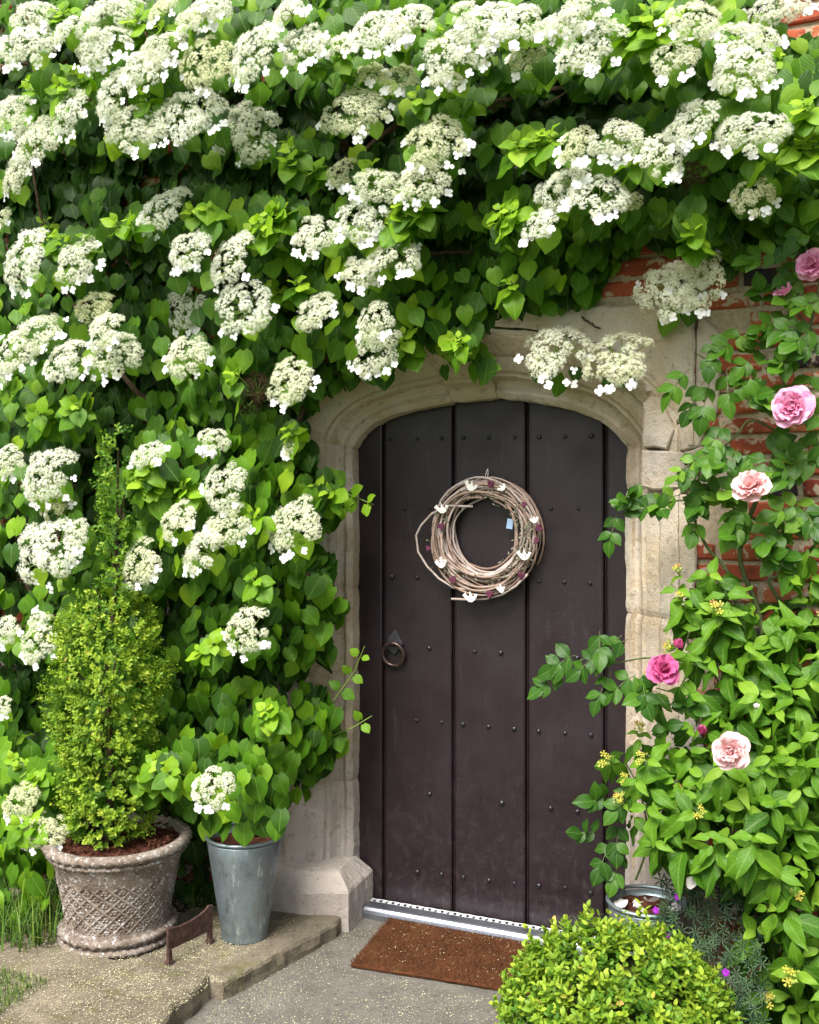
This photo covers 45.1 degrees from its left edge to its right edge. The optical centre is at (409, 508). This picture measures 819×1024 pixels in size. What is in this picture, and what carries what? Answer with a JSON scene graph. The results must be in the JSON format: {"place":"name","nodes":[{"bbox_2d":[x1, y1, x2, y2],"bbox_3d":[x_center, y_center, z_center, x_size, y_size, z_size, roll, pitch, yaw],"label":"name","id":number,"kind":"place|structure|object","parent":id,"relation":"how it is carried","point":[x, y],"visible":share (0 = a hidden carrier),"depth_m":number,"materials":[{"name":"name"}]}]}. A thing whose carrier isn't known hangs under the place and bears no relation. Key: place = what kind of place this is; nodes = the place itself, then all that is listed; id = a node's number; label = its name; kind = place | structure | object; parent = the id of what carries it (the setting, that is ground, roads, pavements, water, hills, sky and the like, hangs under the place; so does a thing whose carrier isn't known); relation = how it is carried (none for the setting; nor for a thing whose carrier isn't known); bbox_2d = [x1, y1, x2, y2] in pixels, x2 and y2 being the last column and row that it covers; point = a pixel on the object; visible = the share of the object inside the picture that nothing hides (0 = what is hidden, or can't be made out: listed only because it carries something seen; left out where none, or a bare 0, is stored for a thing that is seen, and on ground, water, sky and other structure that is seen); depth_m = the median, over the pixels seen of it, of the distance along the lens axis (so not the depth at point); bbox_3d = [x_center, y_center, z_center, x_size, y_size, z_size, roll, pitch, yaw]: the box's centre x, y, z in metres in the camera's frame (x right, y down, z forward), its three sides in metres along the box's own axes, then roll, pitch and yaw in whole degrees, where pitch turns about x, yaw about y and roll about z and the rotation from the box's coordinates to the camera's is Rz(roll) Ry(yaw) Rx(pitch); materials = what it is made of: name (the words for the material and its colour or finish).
{"place":"outdoors","nodes":[
{"label":"outdoors","id":0,"kind":"place"},
{"bbox_2d":[0,962,47,1013],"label":"short grass","id":1,"kind":"structure","parent":0,"point":[8,992],"depth_m":2.99,"materials":[{"name":"green plant"}]},
{"bbox_2d":[0,938,210,1023],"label":"paving slab","id":2,"kind":"structure","parent":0,"point":[186,1010],"depth_m":2.98,"materials":[{"name":"stone"}]},
{"bbox_2d":[42,869,194,912],"bbox_3d":[-1.293,1.511,3.863,1.620,0.036,0.450,0,0,23],"label":"soil strip","id":3,"kind":"object","parent":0,"point":[175,904],"visible":0.03,"depth_m":3.77,"materials":[{"name":"brown soil"}]},
{"bbox_2d":[0,888,341,999],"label":"paving slab","id":4,"kind":"structure","parent":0,"point":[297,939],"depth_m":3.30,"materials":[{"name":"stone"}]},
{"bbox_2d":[0,861,76,952],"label":"long grass","id":5,"kind":"structure","parent":4,"relation":"on","point":[36,925],"depth_m":3.36,"materials":[{"name":"green plant"}]},
{"bbox_2d":[41,813,192,958],"bbox_3d":[-1.001,1.292,3.399,0.501,0.357,0.501,0,0,23],"label":"stone planter","id":6,"kind":"object","parent":4,"relation":"on","point":[116,901],"visible":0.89,"depth_m":3.24,"materials":[{"name":"grey stone"}]},
{"bbox_2d":[37,422,181,850],"bbox_3d":[-1.038,0.430,3.346,0.474,1.448,0.370,0,0,-1],"label":"box topiary","id":7,"kind":"object","parent":6,"relation":"in","point":[77,702],"visible":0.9,"depth_m":3.30,"materials":[{"name":"green plant"}]},
{"bbox_2d":[164,905,214,965],"bbox_3d":[-0.726,1.410,3.265,0.024,0.140,0.212,0,0,32],"label":"boot scraper","id":8,"kind":"object","parent":4,"relation":"on","point":[201,923],"visible":0.98,"depth_m":3.26,"materials":[{"name":"metal"}]},
{"bbox_2d":[205,822,284,944],"bbox_3d":[-0.567,1.292,3.401,0.272,0.356,0.272,0,0,23],"label":"zinc bucket","id":9,"kind":"object","parent":4,"relation":"on","point":[244,879],"visible":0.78,"depth_m":3.31,"materials":[{"name":"grey metal"}]},
{"bbox_2d":[183,918,528,1023],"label":"path","id":10,"kind":"structure","parent":0,"point":[427,1007],"depth_m":3.09,"materials":[{"name":"concrete"}]},
{"bbox_2d":[0,891,510,1023],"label":"fallen florets","id":11,"kind":"object","parent":10,"relation":"on","point":[199,979],"visible":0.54,"depth_m":3.07,"materials":[{"name":"white plant"}]},
{"bbox_2d":[350,917,566,994],"bbox_3d":[0.189,1.512,3.368,0.720,0.025,0.443,0,0,19],"label":"doormat","id":12,"kind":"object","parent":10,"relation":"on","point":[479,953],"visible":0.73,"depth_m":3.35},
{"bbox_2d":[363,898,595,954],"bbox_3d":[0.338,1.509,3.530,1.120,0.042,0.111,0,0,23],"label":"door sill","id":13,"kind":"structure","parent":10,"relation":"on","point":[377,909],"depth_m":3.59,"materials":[{"name":"metal"}]},
{"bbox_2d":[0,0,818,998],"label":"brick wall","id":14,"kind":"structure","parent":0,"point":[736,310],"depth_m":3.08,"materials":[{"name":"red brick"}]},
{"bbox_2d":[0,0,818,931],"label":"climbing hydrangea","id":15,"kind":"object","parent":14,"relation":"attached to","point":[608,142],"visible":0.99,"depth_m":3.31,"materials":[{"name":"green plant"}]},
{"bbox_2d":[257,305,735,980],"bbox_3d":[0.250,0.437,3.477,1.754,2.230,0.355,0,0,23],"label":"stone doorway","id":16,"kind":"structure","parent":14,"relation":"attached to","point":[323,869],"depth_m":3.40,"materials":[{"name":"stone"}]},
{"bbox_2d":[358,399,627,934],"bbox_3d":[0.290,0.510,3.622,1.320,2.000,0.086,0,0,23],"label":"plank door","id":17,"kind":"structure","parent":16,"relation":"attached to","point":[478,773],"depth_m":3.62,"materials":[{"name":"black paint"}]},
{"bbox_2d":[415,469,544,601],"bbox_3d":[0.252,0.096,3.571,0.492,0.482,0.113,0,0,23],"label":"willow wreath","id":18,"kind":"object","parent":17,"relation":"hanging from","point":[507,493],"visible":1,"depth_m":3.55,"materials":[{"name":"brown wicker"}]},
{"bbox_2d":[527,222,818,897],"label":"climbing rose","id":19,"kind":"object","parent":14,"relation":"attached to","point":[743,482],"visible":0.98,"depth_m":2.87,"materials":[{"name":"green plant"}]},
{"bbox_2d":[375,898,593,935],"bbox_3d":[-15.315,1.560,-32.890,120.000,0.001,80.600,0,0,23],"label":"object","id":20,"kind":"structure","parent":0,"point":[460,912],"depth_m":3.81,"materials":[{"name":"silver metal"}]},
{"bbox_2d":[728,992,788,1023],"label":"soil bed","id":21,"kind":"object","parent":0,"point":[737,1009],"visible":0.01,"depth_m":2.96,"materials":[{"name":"brown soil"}]},
{"bbox_2d":[489,898,746,1023],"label":"box ball","id":22,"kind":"object","parent":21,"relation":"on","point":[606,978],"visible":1,"depth_m":2.43,"materials":[{"name":"green plant"}]},
{"bbox_2d":[606,884,687,974],"bbox_3d":[0.724,1.357,3.009,0.248,0.336,0.248,0,0,23],"label":"zinc bucket","id":23,"kind":"object","parent":21,"relation":"on","point":[629,894],"visible":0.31,"depth_m":3.03,"materials":[{"name":"grey metal"}]},
{"bbox_2d":[614,898,627,907],"bbox_3d":[0.644,1.199,3.004,0.044,0.006,0.044,-14,8,0],"label":"rose petal","id":24,"kind":"object","parent":23,"relation":"on","point":[620,903],"visible":0.98,"depth_m":3.00,"materials":[{"name":"white plant"}]},
{"bbox_2d":[632,899,643,911],"bbox_3d":[0.685,1.183,2.932,0.050,0.018,0.050,23,12,0],"label":"rose petal","id":25,"kind":"object","parent":23,"relation":"on","point":[636,904],"visible":0.51,"depth_m":2.94,"materials":[{"name":"white plant"}]},
{"bbox_2d":[643,897,659,901],"bbox_3d":[0.736,1.185,2.993,0.049,0.029,0.039,0,0,-24],"label":"rose petal","id":26,"kind":"object","parent":23,"relation":"on","point":[653,899],"visible":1,"depth_m":2.99,"materials":[{"name":"beige plant"}]},
{"bbox_2d":[668,902,680,910],"bbox_3d":[0.791,1.190,2.949,0.040,0.006,0.040,-9,12,9],"label":"rose petal","id":27,"kind":"object","parent":23,"relation":"on","point":[677,906],"visible":0.61,"depth_m":2.95,"materials":[{"name":"white plant"}]},
{"bbox_2d":[594,549,818,1023],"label":"leafy shrub","id":28,"kind":"object","parent":21,"relation":"on","point":[765,802],"visible":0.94,"depth_m":2.74,"materials":[{"name":"green plant"}]},
{"bbox_2d":[686,876,696,888],"bbox_3d":[0.781,1.036,2.737,0.034,0.034,0.012,29,-32,0],"label":"rose petal","id":29,"kind":"object","parent":28,"relation":"attached to","point":[690,883],"visible":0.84,"depth_m":2.74,"materials":[{"name":"white plant"}]},
{"bbox_2d":[650,873,772,1023],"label":"cranesbill","id":30,"kind":"object","parent":21,"relation":"on","point":[725,972],"visible":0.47,"depth_m":2.72,"materials":[{"name":"green plant"}]}
]}

